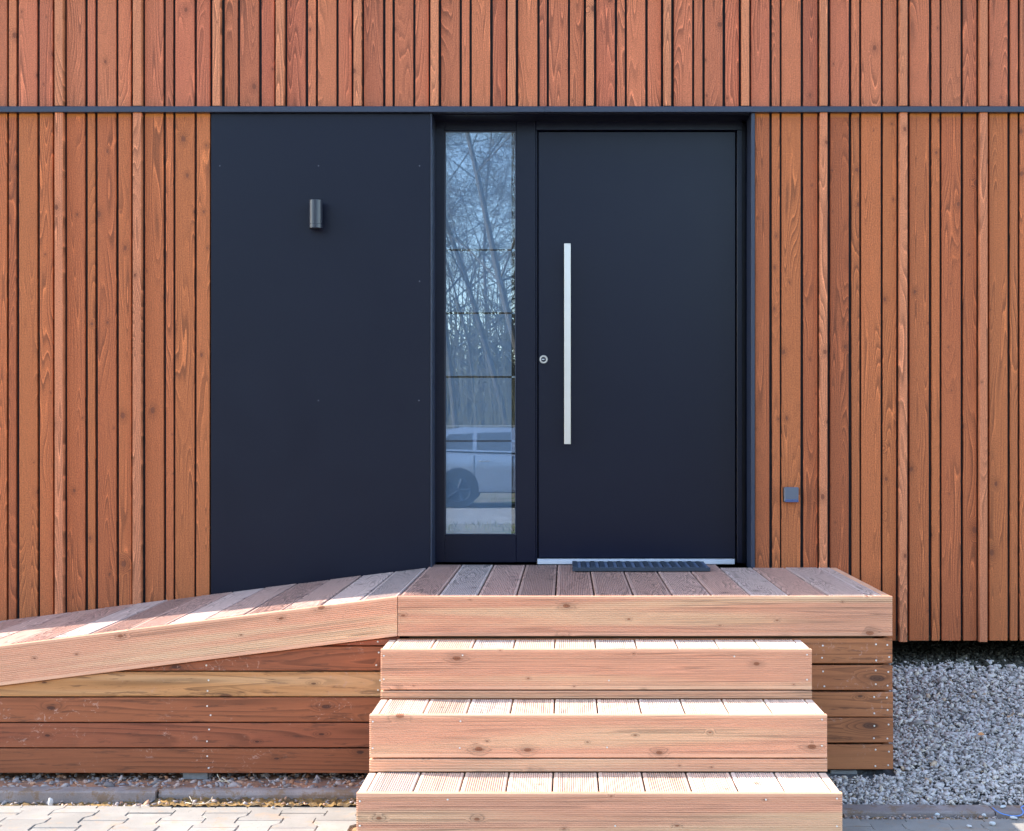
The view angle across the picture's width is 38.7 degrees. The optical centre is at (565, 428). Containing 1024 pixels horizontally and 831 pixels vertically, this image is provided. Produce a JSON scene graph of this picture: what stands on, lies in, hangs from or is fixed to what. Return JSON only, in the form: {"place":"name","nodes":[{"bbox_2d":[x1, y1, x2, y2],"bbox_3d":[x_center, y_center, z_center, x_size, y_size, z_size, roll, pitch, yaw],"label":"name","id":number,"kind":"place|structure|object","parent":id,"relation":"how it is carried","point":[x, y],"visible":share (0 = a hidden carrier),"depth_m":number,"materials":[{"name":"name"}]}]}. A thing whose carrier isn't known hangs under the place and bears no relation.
{"place":"outdoors","nodes":[
{"label":"outdoors","id":0,"kind":"place"},
{"bbox_2d":[0,801,151,806],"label":"soil strip","id":1,"kind":"object","parent":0,"point":[104,803],"visible":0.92,"depth_m":5.46,"materials":[{"name":"brown soil"}]},
{"bbox_2d":[48,798,52,805],"bbox_3d":[-1.924,1.396,5.433,0.018,0.033,0.022,0,0,-22],"label":"loose stone","id":2,"kind":"object","parent":1,"relation":"on","point":[50,801],"visible":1,"depth_m":5.42,"materials":[{"name":"stone"}]},
{"bbox_2d":[151,797,355,806],"bbox_3d":[-0.772,1.397,5.450,1.545,0.012,0.130,0,0,0],"label":"soil strip","id":3,"kind":"object","parent":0,"point":[311,802],"visible":0.43,"depth_m":5.44,"materials":[{"name":"brown soil"}]},
{"bbox_2d":[186,796,214,804],"bbox_3d":[-1.371,1.385,5.412,0.132,0.032,0.058,0,0,10],"label":"dry twig","id":4,"kind":"object","parent":3,"relation":"on","point":[201,803],"visible":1,"depth_m":5.40,"materials":[{"name":"wood"}]},
{"bbox_2d":[0,747,718,791],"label":"rubble bed","id":5,"kind":"object","parent":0,"point":[81,777],"depth_m":5.72,"materials":[{"name":"grey gravel"}]},
{"bbox_2d":[842,816,1023,819],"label":"soil strip","id":6,"kind":"object","parent":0,"point":[937,819],"visible":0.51,"depth_m":5.26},
{"label":"ground","id":7,"kind":"structure","parent":0,"visible":0},
{"bbox_2d":[0,568,425,778],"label":"wooden ramp","id":8,"kind":"structure","parent":7,"relation":"on","point":[302,639],"depth_m":5.68,"materials":[{"name":"brown wood"}]},
{"bbox_2d":[0,0,1023,696],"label":"house","id":9,"kind":"structure","parent":7,"relation":"on","point":[568,282],"depth_m":6.86,"materials":[{"name":"brown wood"}]},
{"bbox_2d":[309,199,322,228],"bbox_3d":[-1.169,-1.002,6.811,0.066,0.132,0.086,0,0,0],"label":"wall lamp","id":10,"kind":"object","parent":9,"relation":"attached to","point":[315,213],"visible":1,"depth_m":6.77,"materials":[{"name":"black metal"}]},
{"bbox_2d":[435,122,535,561],"bbox_3d":[-0.392,-0.420,7.155,0.496,2.133,0.260,0,0,0],"label":"side window","id":11,"kind":"structure","parent":9,"relation":"in","point":[473,160],"depth_m":7.04,"materials":[{"name":"glass"}]},
{"bbox_2d":[536,121,745,563],"bbox_3d":[0.365,-0.416,7.038,1.016,2.142,0.175,0,0,0],"label":"door","id":12,"kind":"structure","parent":9,"relation":"in","point":[641,225],"depth_m":7.03,"materials":[{"name":"paint"}]},
{"bbox_2d":[783,487,798,501],"bbox_3d":[1.060,0.310,6.842,0.069,0.070,0.034,1,0,0],"label":"outdoor socket","id":13,"kind":"object","parent":9,"relation":"attached to","point":[790,494],"visible":1,"depth_m":6.83,"materials":[{"name":"grey plastic"}]},
{"bbox_2d":[0,806,1023,830],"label":"paving","id":14,"kind":"structure","parent":7,"relation":"on","point":[162,818],"depth_m":5.20,"materials":[{"name":"grey concrete"}]},
{"bbox_2d":[356,640,841,830],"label":"wooden steps","id":15,"kind":"structure","parent":14,"relation":"on","point":[468,736],"depth_m":5.09,"materials":[{"name":"brown wood"}]},
{"bbox_2d":[0,787,1023,818],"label":"kerb","id":16,"kind":"structure","parent":7,"relation":"on","point":[75,795],"depth_m":5.49,"materials":[{"name":"concrete"}]},
{"bbox_2d":[992,805,1023,815],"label":"blue cord","id":17,"kind":"object","parent":16,"relation":"on","point":[1010,815],"visible":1,"depth_m":5.25,"materials":[{"name":"plastic"}]},
{"bbox_2d":[1,797,1023,820],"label":"soil crumbs","id":18,"kind":"object","parent":7,"relation":"on","point":[147,803],"visible":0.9,"depth_m":5.41,"materials":[{"name":"soil"}]},
{"bbox_2d":[397,565,892,773],"bbox_3d":[0.310,1.051,6.319,1.932,0.798,1.318,0,0,0],"label":"wooden landing","id":19,"kind":"object","parent":7,"relation":"on","point":[838,622],"visible":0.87,"depth_m":5.67,"materials":[{"name":"brown wood"}]},
{"bbox_2d":[572,561,709,570],"bbox_3d":[0.345,0.640,6.779,0.628,0.020,0.314,0,0,0],"label":"doormat","id":20,"kind":"object","parent":19,"relation":"on","point":[639,566],"visible":1,"depth_m":6.70,"materials":[{"name":"black rubber"}]},
{"bbox_2d":[719,641,1023,805],"bbox_3d":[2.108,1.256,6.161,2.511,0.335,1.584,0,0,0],"label":"gravel","id":21,"kind":"structure","parent":7,"relation":"on","point":[1004,759],"depth_m":5.97,"materials":[{"name":"grey gravel"}]},
{"bbox_2d":[888,638,1023,676],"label":"soil stones","id":22,"kind":"object","parent":21,"relation":"on","point":[980,653],"visible":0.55,"depth_m":7.12,"materials":[{"name":"black gravel"}]}
]}

